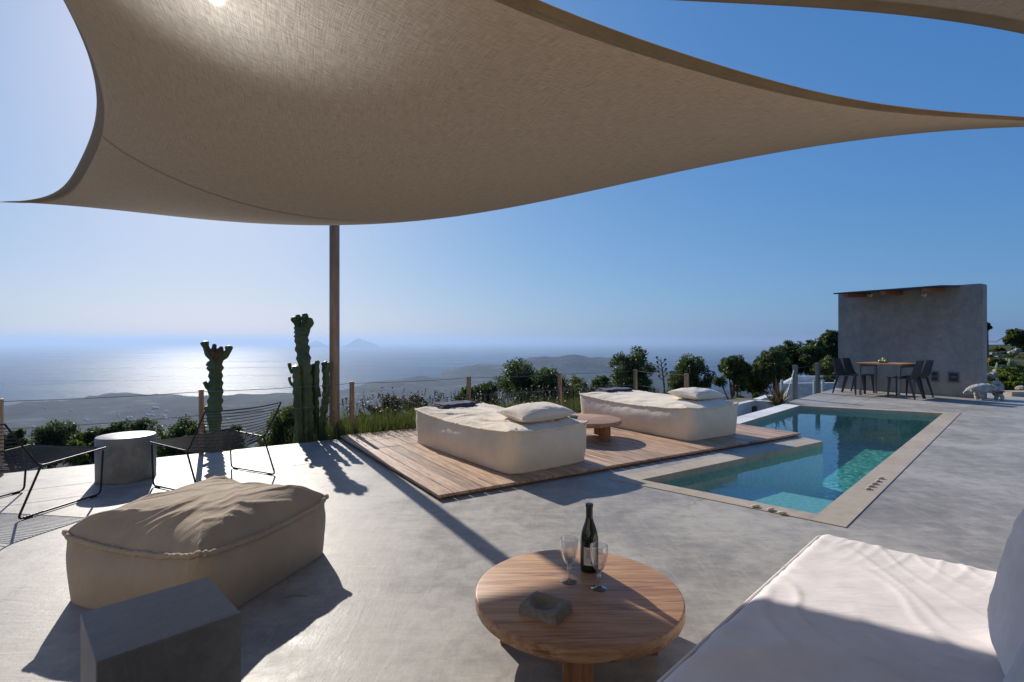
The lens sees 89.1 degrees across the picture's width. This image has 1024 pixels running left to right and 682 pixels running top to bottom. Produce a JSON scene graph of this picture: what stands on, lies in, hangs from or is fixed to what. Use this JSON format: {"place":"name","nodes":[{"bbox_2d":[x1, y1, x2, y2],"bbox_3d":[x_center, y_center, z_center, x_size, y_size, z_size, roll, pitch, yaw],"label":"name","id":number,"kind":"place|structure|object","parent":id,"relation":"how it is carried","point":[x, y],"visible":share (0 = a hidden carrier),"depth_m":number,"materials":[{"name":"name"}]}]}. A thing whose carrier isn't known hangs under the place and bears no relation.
{"place":"outdoors","nodes":[
{"label":"outdoors","id":0,"kind":"place"},
{"bbox_2d":[308,341,328,347],"bbox_3d":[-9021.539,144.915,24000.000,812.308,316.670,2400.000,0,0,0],"label":"island","id":1,"kind":"structure","parent":0,"point":[316,344],"depth_m":23591.07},
{"bbox_2d":[340,338,379,347],"bbox_3d":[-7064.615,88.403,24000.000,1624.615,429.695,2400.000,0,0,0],"label":"island","id":2,"kind":"structure","parent":0,"point":[358,343],"depth_m":23321.16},
{"bbox_2d":[0,343,1009,404],"bbox_3d":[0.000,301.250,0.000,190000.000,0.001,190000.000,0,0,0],"label":"sea","id":3,"kind":"structure","parent":0,"point":[43,371],"depth_m":7641.65,"materials":[{"name":"blue liquid"}]},
{"bbox_2d":[0,388,1023,681],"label":"terrace floor","id":4,"kind":"structure","parent":0,"point":[382,586],"depth_m":3.26,"materials":[{"name":"concrete"}]},
{"bbox_2d":[0,424,106,519],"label":"wire lounge chair","id":5,"kind":"object","parent":4,"relation":"on","point":[53,458],"visible":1,"depth_m":4.01,"materials":[{"name":"black metal"}]},
{"bbox_2d":[94,431,156,484],"bbox_3d":[-3.515,1.053,4.740,0.458,0.394,0.458,0,0,0],"label":"round stool","id":6,"kind":"object","parent":4,"relation":"on","point":[127,456],"visible":0.96,"depth_m":4.57,"materials":[{"name":"concrete"}]},
{"bbox_2d":[80,577,240,681],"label":"block stool","id":7,"kind":"object","parent":4,"relation":"on","point":[188,632],"visible":1,"depth_m":1.52,"materials":[{"name":"concrete"}]},
{"bbox_2d":[61,476,328,609],"bbox_3d":[-1.627,1.026,2.800,0.955,0.447,0.988,0,0,17],"label":"floor pouf","id":8,"kind":"object","parent":4,"relation":"on","point":[238,544],"visible":0.98,"depth_m":2.47,"materials":[{"name":"beige fabric"}]},
{"bbox_2d":[149,402,281,489],"bbox_3d":[-2.601,0.905,4.628,0.814,0.690,0.742,0,0,26],"label":"wire lounge chair","id":9,"kind":"object","parent":4,"relation":"on","point":[176,443],"visible":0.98,"depth_m":4.54,"materials":[{"name":"black metal"}]},
{"bbox_2d":[200,341,232,451],"bbox_3d":[-3.607,0.749,6.350,0.396,1.502,0.189,0,0,0],"label":"column cactus","id":10,"kind":"object","parent":4,"relation":"on","point":[215,356],"depth_m":6.30,"materials":[{"name":"plant"}]},
{"bbox_2d":[0,369,688,476],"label":"cable fence","id":11,"kind":"object","parent":4,"relation":"on","point":[351,396],"visible":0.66,"depth_m":6.84,"materials":[{"name":"brown wood"}]},
{"bbox_2d":[340,413,800,498],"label":"wooden deck","id":12,"kind":"structure","parent":4,"relation":"on","point":[436,473],"depth_m":5.51,"materials":[{"name":"brown wood"}]},
{"bbox_2d":[414,402,588,473],"bbox_3d":[-0.199,0.984,5.714,1.054,0.440,2.032,0,0,-36],"label":"daybed","id":13,"kind":"object","parent":12,"relation":"on","point":[489,436],"visible":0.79,"depth_m":5.04,"materials":[{"name":"beige fabric"}]},
{"bbox_2d":[432,400,476,408],"bbox_3d":[-0.696,0.767,6.290,0.500,0.068,0.300,0,0,-36],"label":"folded towel","id":14,"kind":"object","parent":13,"relation":"on","point":[453,404],"visible":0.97,"depth_m":6.21,"materials":[{"name":"fabric"}]},
{"bbox_2d":[497,402,575,422],"bbox_3d":[0.251,0.726,5.280,0.666,0.177,0.449,-2,5,-34],"label":"pillow","id":15,"kind":"object","parent":13,"relation":"on","point":[536,412],"visible":0.98,"depth_m":5.14,"materials":[{"name":"fabric"}]},
{"bbox_2d":[567,414,621,440],"bbox_3d":[0.920,1.087,6.500,0.880,0.235,0.880,0,0,0],"label":"coffee table","id":16,"kind":"object","parent":12,"relation":"on","point":[602,425],"visible":0.48,"depth_m":6.32,"materials":[{"name":"brown wood"}]},
{"bbox_2d":[579,390,738,440],"bbox_3d":[1.986,0.979,7.346,1.078,0.450,2.121,0,0,-32],"label":"daybed","id":17,"kind":"object","parent":12,"relation":"on","point":[668,416],"visible":0.84,"depth_m":6.64,"materials":[{"name":"beige fabric"}]},
{"bbox_2d":[597,387,631,392],"bbox_3d":[1.557,0.747,7.931,0.500,0.072,0.300,0,0,-26],"label":"folded towel","id":18,"kind":"object","parent":17,"relation":"on","point":[616,389],"visible":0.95,"depth_m":7.85,"materials":[{"name":"fabric"}]},
{"bbox_2d":[667,387,725,399],"bbox_3d":[2.460,0.703,6.929,0.666,0.171,0.449,2,2,-37],"label":"pillow","id":19,"kind":"object","parent":17,"relation":"on","point":[693,393],"visible":0.96,"depth_m":6.77,"materials":[{"name":"fabric"}]},
{"bbox_2d":[475,549,684,681],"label":"coffee table","id":20,"kind":"object","parent":4,"relation":"on","point":[635,610],"visible":0.95,"depth_m":2.00,"materials":[{"name":"brown wood"}]},
{"bbox_2d":[518,591,572,625],"bbox_3d":[0.128,1.009,1.977,0.163,0.042,0.131,0,0,33],"label":"ashtray","id":21,"kind":"object","parent":20,"relation":"on","point":[547,608],"visible":1,"depth_m":1.96,"materials":[{"name":"stone"}]},
{"bbox_2d":[560,537,577,584],"bbox_3d":[0.244,0.938,2.227,0.076,0.185,0.076,0,0,-11],"label":"wine glass","id":22,"kind":"object","parent":20,"relation":"on","point":[565,583],"visible":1,"depth_m":2.22,"materials":[{"name":"clear glass"}]},
{"bbox_2d":[580,502,597,572],"bbox_3d":[0.348,0.880,2.341,0.081,0.299,0.082,0,0,-20],"label":"wine bottle","id":23,"kind":"object","parent":20,"relation":"on","point":[589,535],"visible":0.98,"depth_m":2.31,"materials":[{"name":"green glass"}]},
{"bbox_2d":[590,544,607,591],"bbox_3d":[0.362,0.940,2.164,0.074,0.180,0.074,0,0,-11],"label":"wine glass","id":24,"kind":"object","parent":20,"relation":"on","point":[599,571],"visible":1,"depth_m":2.16,"materials":[{"name":"clear glass"}]},
{"bbox_2d":[761,380,795,406],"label":"agave","id":25,"kind":"object","parent":4,"relation":"on","point":[778,398],"visible":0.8,"depth_m":10.54,"materials":[{"name":"green plant"}]},
{"bbox_2d":[607,404,959,527],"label":"swimming pool","id":26,"kind":"structure","parent":4,"relation":"in","point":[832,465],"depth_m":6.08,"materials":[{"name":"liquid"}]},
{"bbox_2d":[737,400,799,423],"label":"wall","id":27,"kind":"structure","parent":26,"relation":"attached to","point":[745,413],"depth_m":9.98,"materials":[{"name":"paint"}]},
{"bbox_2d":[786,363,832,399],"bbox_3d":[7.202,0.935,12.355,3.921,0.830,0.115,0,0,-45],"label":"platform fence","id":28,"kind":"object","parent":4,"relation":"on","point":[794,378],"visible":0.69,"depth_m":11.26,"materials":[{"name":"grey wood"}]},
{"bbox_2d":[656,534,1004,681],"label":"sofa","id":29,"kind":"object","parent":4,"relation":"on","point":[825,608],"visible":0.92,"depth_m":1.65,"materials":[{"name":"white fabric"}]},
{"bbox_2d":[987,509,1023,675],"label":"back cushion","id":30,"kind":"object","parent":29,"relation":"on","point":[1005,612],"visible":0.94,"depth_m":1.36,"materials":[{"name":"white fabric"}]},
{"bbox_2d":[1003,641,1023,681],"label":"back cushion","id":31,"kind":"object","parent":29,"relation":"on","point":[1015,673],"visible":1,"depth_m":1.01,"materials":[{"name":"grey fabric"}]},
{"bbox_2d":[832,358,865,394],"bbox_3d":[8.002,0.835,12.386,0.456,0.831,0.579,0,0,-32],"label":"dining chair","id":32,"kind":"object","parent":4,"relation":"on","point":[838,367],"visible":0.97,"depth_m":12.46,"materials":[{"name":"grey plastic"}]},
{"bbox_2d":[842,358,874,393],"bbox_3d":[8.391,0.835,12.631,0.456,0.831,0.579,0,0,-32],"label":"dining chair","id":33,"kind":"object","parent":4,"relation":"on","point":[848,367],"visible":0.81,"depth_m":12.76,"materials":[{"name":"grey plastic"}]},
{"bbox_2d":[855,362,915,397],"bbox_3d":[8.579,0.875,11.899,0.918,0.750,0.920,0,0,-32],"label":"dining table","id":34,"kind":"object","parent":4,"relation":"on","point":[897,364],"visible":0.88,"depth_m":11.76,"materials":[{"name":"brown wood"}]},
{"bbox_2d":[887,360,923,399],"bbox_3d":[8.630,0.835,11.389,0.456,0.831,0.579,0,0,-32],"label":"dining chair","id":35,"kind":"object","parent":4,"relation":"on","point":[916,371],"visible":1,"depth_m":11.24,"materials":[{"name":"grey plastic"}]},
{"bbox_2d":[904,360,933,398],"bbox_3d":[9.030,0.835,11.617,0.456,0.831,0.579,0,0,-32],"label":"dining chair","id":36,"kind":"object","parent":4,"relation":"on","point":[926,371],"visible":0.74,"depth_m":11.43,"materials":[{"name":"grey plastic"}]},
{"bbox_2d":[961,380,1004,399],"bbox_3d":[10.036,1.050,11.088,0.775,0.430,0.279,0,0,12],"label":"dog","id":37,"kind":"object","parent":4,"relation":"on","point":[995,388],"visible":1,"depth_m":11.02},
{"bbox_2d":[1003,390,1023,395],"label":"stone kerb","id":38,"kind":"structure","parent":4,"relation":"on","point":[1013,393],"depth_m":11.82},
{"bbox_2d":[0,0,1023,342],"label":"sky","id":39,"kind":"structure","parent":0,"point":[758,249],"materials":[{"name":"blue"}]},
{"bbox_2d":[4,345,1023,471],"bbox_3d":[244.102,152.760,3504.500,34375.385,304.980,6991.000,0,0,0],"label":"terrain","id":40,"kind":"structure","parent":0,"point":[94,410],"depth_m":2324.54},
{"bbox_2d":[4,429,32,472],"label":"bush","id":41,"kind":"object","parent":40,"relation":"on","point":[19,434],"visible":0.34,"depth_m":12.90,"materials":[{"name":"green plant"}]},
{"bbox_2d":[17,419,80,469],"bbox_3d":[-14.358,3.669,16.021,1.635,2.559,1.662,0,0,0],"label":"evergreen tree","id":42,"kind":"object","parent":40,"relation":"on","point":[48,434],"visible":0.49,"depth_m":15.87,"materials":[{"name":"green plant"}]},
{"bbox_2d":[63,439,89,465],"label":"shrub","id":43,"kind":"object","parent":40,"relation":"on","point":[76,460],"visible":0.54,"depth_m":13.96,"materials":[{"name":"green plant"}]},
{"bbox_2d":[70,426,99,465],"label":"bush","id":44,"kind":"object","parent":40,"relation":"on","point":[87,436],"visible":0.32,"depth_m":16.75,"materials":[{"name":"green plant"}]},
{"bbox_2d":[87,421,126,446],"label":"bush","id":45,"kind":"object","parent":40,"relation":"on","point":[117,427],"visible":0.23,"depth_m":14.90,"materials":[{"name":"green plant"}]},
{"bbox_2d":[119,416,158,457],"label":"evergreen tree","id":46,"kind":"object","parent":40,"relation":"on","point":[140,426],"visible":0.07,"depth_m":18.98,"materials":[{"name":"green plant"}]},
{"bbox_2d":[155,414,198,456],"bbox_3d":[-9.576,3.422,15.020,1.606,2.551,1.757,0,0,0],"label":"evergreen tree","id":47,"kind":"object","parent":40,"relation":"on","point":[178,429],"visible":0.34,"depth_m":14.77,"materials":[{"name":"green plant"}]},
{"bbox_2d":[181,425,209,453],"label":"evergreen tree","id":48,"kind":"object","parent":40,"relation":"on","point":[191,431],"visible":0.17,"depth_m":12.83,"materials":[{"name":"green plant"}]},
{"bbox_2d":[222,424,249,450],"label":"evergreen tree","id":49,"kind":"object","parent":40,"relation":"on","point":[237,429],"visible":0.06,"depth_m":14.98,"materials":[{"name":"green plant"}]},
{"bbox_2d":[255,402,294,446],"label":"evergreen tree","id":50,"kind":"object","parent":40,"relation":"on","point":[282,424],"visible":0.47,"depth_m":13.81,"materials":[{"name":"green plant"}]},
{"bbox_2d":[359,406,381,419],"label":"shrub","id":51,"kind":"object","parent":40,"relation":"on","point":[372,411],"visible":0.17,"depth_m":10.93,"materials":[{"name":"green plant"}]},
{"bbox_2d":[380,394,407,419],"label":"shrub","id":52,"kind":"object","parent":40,"relation":"on","point":[394,398],"visible":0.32,"depth_m":11.88,"materials":[{"name":"green plant"}]},
{"bbox_2d":[407,394,428,411],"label":"shrub","id":53,"kind":"object","parent":40,"relation":"on","point":[409,409],"visible":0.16,"depth_m":12.90,"materials":[{"name":"green plant"}]},
{"bbox_2d":[455,385,477,400],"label":"evergreen tree","id":54,"kind":"object","parent":40,"relation":"on","point":[463,390],"visible":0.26,"depth_m":18.85,"materials":[{"name":"green plant"}]},
{"bbox_2d":[472,381,499,405],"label":"evergreen tree","id":55,"kind":"object","parent":40,"relation":"on","point":[485,388],"visible":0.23,"depth_m":20.72,"materials":[{"name":"green plant"}]},
{"bbox_2d":[491,357,536,405],"bbox_3d":[0.048,4.061,26.162,3.261,6.515,2.862,0,0,16],"label":"evergreen tree","id":56,"kind":"object","parent":40,"relation":"on","point":[509,380],"visible":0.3,"depth_m":25.80,"materials":[{"name":"green plant"}]},
{"bbox_2d":[518,367,567,403],"bbox_3d":[1.581,4.112,25.145,2.395,5.916,2.175,0,0,-34],"label":"evergreen tree","id":57,"kind":"object","parent":40,"relation":"on","point":[548,379],"visible":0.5,"depth_m":24.70,"materials":[{"name":"green plant"}]},
{"bbox_2d":[556,373,589,402],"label":"evergreen tree","id":58,"kind":"object","parent":40,"relation":"on","point":[577,382],"visible":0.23,"depth_m":23.74,"materials":[{"name":"green plant"}]},
{"bbox_2d":[586,375,611,391],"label":"evergreen tree","id":59,"kind":"object","parent":40,"relation":"on","point":[603,379],"visible":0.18,"depth_m":26.85,"materials":[{"name":"green plant"}]},
{"bbox_2d":[609,345,659,392],"bbox_3d":[7.012,4.228,30.019,3.220,7.998,2.942,0,0,0],"label":"evergreen tree","id":60,"kind":"object","parent":40,"relation":"on","point":[629,365],"visible":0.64,"depth_m":29.71,"materials":[{"name":"green plant"}]},
{"bbox_2d":[656,356,667,393],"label":"agave stalk","id":61,"kind":"object","parent":40,"relation":"on","point":[658,371],"visible":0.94,"depth_m":17.00,"materials":[{"name":"green plant"}]},
{"bbox_2d":[663,353,716,394],"bbox_3d":[10.292,4.453,30.007,2.864,7.519,2.727,0,0,35],"label":"evergreen tree","id":62,"kind":"object","parent":40,"relation":"on","point":[690,367],"visible":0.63,"depth_m":29.50,"materials":[{"name":"green plant"}]},
{"bbox_2d":[712,354,753,399],"bbox_3d":[11.591,3.877,27.130,1.743,6.440,1.872,0,0,-34],"label":"evergreen tree","id":63,"kind":"object","parent":40,"relation":"on","point":[736,370],"visible":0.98,"depth_m":26.78,"materials":[{"name":"green plant"}]},
{"bbox_2d":[724,398,769,412],"bbox_3d":[5.200,2.305,11.600,0.900,1.890,1.500,0,0,45],"label":"planter bed","id":64,"kind":"object","parent":40,"relation":"on","point":[754,408],"visible":0.14,"depth_m":11.89,"materials":[{"name":"concrete"}]},
{"bbox_2d":[751,392,762,398],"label":"shrub","id":65,"kind":"object","parent":40,"relation":"on","point":[756,395],"visible":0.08,"depth_m":16.08,"materials":[{"name":"green plant"}]},
{"bbox_2d":[745,359,771,396],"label":"evergreen tree","id":66,"kind":"object","parent":40,"relation":"on","point":[753,386],"visible":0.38,"depth_m":27.80,"materials":[{"name":"green plant"}]},
{"bbox_2d":[754,395,772,399],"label":"garden wall","id":67,"kind":"structure","parent":40,"relation":"on","point":[764,397],"depth_m":13.96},
{"bbox_2d":[753,346,791,394],"bbox_3d":[13.163,3.048,26.064,1.968,5.649,1.584,0,0,0],"label":"evergreen tree","id":68,"kind":"object","parent":40,"relation":"on","point":[772,365],"visible":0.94,"depth_m":25.84,"materials":[{"name":"green plant"}]},
{"bbox_2d":[777,340,806,375],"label":"evergreen tree","id":69,"kind":"object","parent":40,"relation":"on","point":[789,347],"visible":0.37,"depth_m":29.70,"materials":[{"name":"green plant"}]},
{"bbox_2d":[779,375,837,401],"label":"white house","id":70,"kind":"structure","parent":40,"relation":"on","point":[806,388],"depth_m":19.52,"materials":[{"name":"grey paint"}]},
{"bbox_2d":[794,338,830,375],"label":"evergreen tree","id":71,"kind":"object","parent":40,"relation":"on","point":[812,353],"visible":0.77,"depth_m":28.76,"materials":[{"name":"green plant"}]},
{"bbox_2d":[810,354,836,381],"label":"evergreen tree","id":72,"kind":"object","parent":40,"relation":"on","point":[828,369],"visible":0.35,"depth_m":23.75,"materials":[{"name":"green plant"}]},
{"bbox_2d":[817,329,837,360],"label":"evergreen tree","id":73,"kind":"object","parent":40,"relation":"on","point":[829,338],"visible":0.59,"depth_m":30.54,"materials":[{"name":"green plant"}]},
{"bbox_2d":[987,322,992,366],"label":"shrub","id":74,"kind":"object","parent":40,"relation":"on","point":[989,326],"visible":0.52,"depth_m":14.95,"materials":[{"name":"green plant"}]},
{"bbox_2d":[987,373,995,379],"bbox_3d":[13.065,0.969,14.313,0.307,0.202,0.346,0,0,0],"label":"boulder","id":75,"kind":"object","parent":40,"relation":"on","point":[990,376],"visible":0.62,"depth_m":14.17,"materials":[{"name":"grey stone"}]},
{"bbox_2d":[989,357,1002,363],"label":"shrub","id":76,"kind":"object","parent":40,"relation":"on","point":[995,360],"visible":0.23,"depth_m":18.96,"materials":[{"name":"green plant"}]},
{"bbox_2d":[989,345,1006,351],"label":"shrub","id":77,"kind":"object","parent":40,"relation":"on","point":[997,349],"visible":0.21,"depth_m":26.88,"materials":[{"name":"green plant"}]},
{"bbox_2d":[987,378,1009,389],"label":"shrub","id":78,"kind":"object","parent":40,"relation":"on","point":[1005,384],"visible":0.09,"depth_m":14.14,"materials":[{"name":"green plant"}]},
{"bbox_2d":[992,352,1015,370],"bbox_3d":[14.780,0.608,15.600,0.738,0.565,0.124,0,0,0],"label":"prickly pear","id":79,"kind":"object","parent":40,"relation":"on","point":[1010,364],"visible":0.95,"depth_m":15.59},
{"bbox_2d":[995,367,1023,380],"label":"shrub","id":80,"kind":"object","parent":40,"relation":"on","point":[1004,373],"visible":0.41,"depth_m":15.39,"materials":[{"name":"green plant"}]},
{"bbox_2d":[1002,329,1023,347],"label":"round tree","id":81,"kind":"object","parent":40,"relation":"on","point":[1013,337],"visible":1,"depth_m":25.89,"materials":[{"name":"green plant"}]},
{"bbox_2d":[1002,353,1023,357],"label":"shrub","id":82,"kind":"object","parent":40,"relation":"on","point":[1010,355],"visible":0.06,"depth_m":21.06,"materials":[{"name":"green plant"}]},
{"bbox_2d":[1005,375,1023,389],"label":"shrub","id":83,"kind":"object","parent":40,"relation":"on","point":[1013,382],"visible":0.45,"depth_m":13.98,"materials":[{"name":"green plant"}]},
{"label":"garden bed","id":84,"kind":"structure","parent":40,"relation":"on","visible":0},
{"bbox_2d":[288,313,330,442],"bbox_3d":[-2.639,0.545,6.776,0.518,1.822,0.251,0,0,-19],"label":"candelabra cactus","id":85,"kind":"object","parent":84,"relation":"on","point":[304,372],"visible":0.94,"depth_m":6.71,"materials":[{"name":"plant"}]},
{"bbox_2d":[301,411,348,443],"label":"lavender plant","id":86,"kind":"object","parent":84,"relation":"on","point":[322,437],"visible":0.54,"depth_m":6.66,"materials":[{"name":"green plant"}]},
{"bbox_2d":[329,225,339,436],"bbox_3d":[-2.400,-0.270,7.030,0.180,3.640,0.180,0,0,0],"label":"sail pole","id":87,"kind":"object","parent":84,"relation":"on","point":[334,301],"visible":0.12,"depth_m":6.97,"materials":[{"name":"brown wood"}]},
{"bbox_2d":[0,0,1023,224],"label":"shade sail","id":88,"kind":"object","parent":87,"relation":"attached to","point":[321,112],"visible":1,"depth_m":2.56,"materials":[{"name":"fabric"}]},
{"bbox_2d":[310,401,380,441],"bbox_3d":[-2.217,1.067,6.927,0.944,0.606,1.125,0,0,35],"label":"lavender plant","id":89,"kind":"object","parent":84,"relation":"on","point":[341,429],"visible":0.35,"depth_m":6.83,"materials":[{"name":"green plant"}]},
{"bbox_2d":[327,389,373,430],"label":"lavender plant","id":90,"kind":"object","parent":84,"relation":"on","point":[345,411],"visible":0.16,"depth_m":7.51,"materials":[{"name":"green plant"}]},
{"bbox_2d":[328,395,397,438],"bbox_3d":[-1.998,1.061,7.202,0.995,0.619,1.270,0,0,25],"label":"lavender plant","id":91,"kind":"object","parent":84,"relation":"on","point":[365,420],"visible":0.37,"depth_m":7.22,"materials":[{"name":"green plant"}]},
{"bbox_2d":[335,398,398,435],"bbox_3d":[-1.920,1.075,7.027,0.976,0.590,0.917,0,0,-18],"label":"lavender plant","id":92,"kind":"object","parent":84,"relation":"on","point":[372,428],"visible":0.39,"depth_m":7.00,"materials":[{"name":"green plant"}]},
{"bbox_2d":[346,387,409,426],"bbox_3d":[-1.959,1.027,7.689,1.132,0.685,1.065,0,0,-14],"label":"lavender plant","id":93,"kind":"object","parent":84,"relation":"on","point":[379,395],"visible":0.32,"depth_m":7.69,"materials":[{"name":"green plant"}]},
{"bbox_2d":[355,393,415,433],"bbox_3d":[-1.562,1.032,7.315,1.254,0.676,1.053,0,0,-8],"label":"lavender plant","id":94,"kind":"object","parent":84,"relation":"on","point":[405,426],"visible":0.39,"depth_m":7.18,"materials":[{"name":"green plant"}]},
{"bbox_2d":[371,402,407,428],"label":"lavender plant","id":95,"kind":"object","parent":84,"relation":"on","point":[392,413],"visible":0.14,"depth_m":7.44,"materials":[{"name":"green plant"}]},
{"bbox_2d":[385,389,425,425],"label":"lavender plant","id":96,"kind":"object","parent":84,"relation":"on","point":[407,409],"visible":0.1,"depth_m":7.57,"materials":[{"name":"green plant"}]},
{"bbox_2d":[389,395,422,417],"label":"lavender plant","id":97,"kind":"object","parent":84,"relation":"on","point":[406,407],"visible":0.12,"depth_m":7.95,"materials":[{"name":"green plant"}]},
{"bbox_2d":[387,391,440,429],"bbox_3d":[-1.278,1.044,7.357,1.012,0.652,1.077,0,0,-3],"label":"lavender plant","id":98,"kind":"object","parent":84,"relation":"on","point":[412,425],"visible":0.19,"depth_m":7.36,"materials":[{"name":"green plant"}]},
{"bbox_2d":[396,390,441,423],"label":"lavender plant","id":99,"kind":"object","parent":84,"relation":"on","point":[429,399],"visible":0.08,"depth_m":7.86,"materials":[{"name":"green plant"}]},
{"bbox_2d":[410,392,446,426],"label":"lavender plant","id":100,"kind":"object","parent":84,"relation":"on","point":[430,402],"visible":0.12,"depth_m":7.45,"materials":[{"name":"green plant"}]},
{"bbox_2d":[474,389,508,404],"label":"lavender plant","id":101,"kind":"object","parent":84,"relation":"on","point":[484,395],"visible":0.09,"depth_m":8.58,"materials":[{"name":"green plant"}]},
{"bbox_2d":[490,384,531,407],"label":"lavender plant","id":102,"kind":"object","parent":84,"relation":"on","point":[505,397],"visible":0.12,"depth_m":8.51,"materials":[{"name":"green plant"}]},
{"bbox_2d":[510,384,575,403],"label":"lavender plant","id":103,"kind":"object","parent":84,"relation":"on","point":[543,392],"visible":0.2,"depth_m":9.28,"materials":[{"name":"green plant"}]},
{"bbox_2d":[551,386,587,411],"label":"lavender plant","id":104,"kind":"object","parent":84,"relation":"on","point":[570,407],"visible":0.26,"depth_m":9.18,"materials":[{"name":"green plant"}]},
{"bbox_2d":[563,381,588,410],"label":"lavender plant","id":105,"kind":"object","parent":84,"relation":"on","point":[574,395],"visible":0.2,"depth_m":9.42,"materials":[{"name":"green plant"}]},
{"bbox_2d":[568,391,593,412],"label":"lavender plant","id":106,"kind":"object","parent":84,"relation":"on","point":[577,408],"visible":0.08,"depth_m":9.00,"materials":[{"name":"green plant"}]},
{"bbox_2d":[677,0,1023,33],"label":"shade sail","id":107,"kind":"object","parent":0,"point":[1007,15],"visible":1,"depth_m":2.56,"materials":[{"name":"fabric"}]},
{"bbox_2d":[833,283,986,398],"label":"concrete wall","id":108,"kind":"structure","parent":0,"point":[944,327],"depth_m":12.19,"materials":[{"name":"concrete"},{"name":"wood"}]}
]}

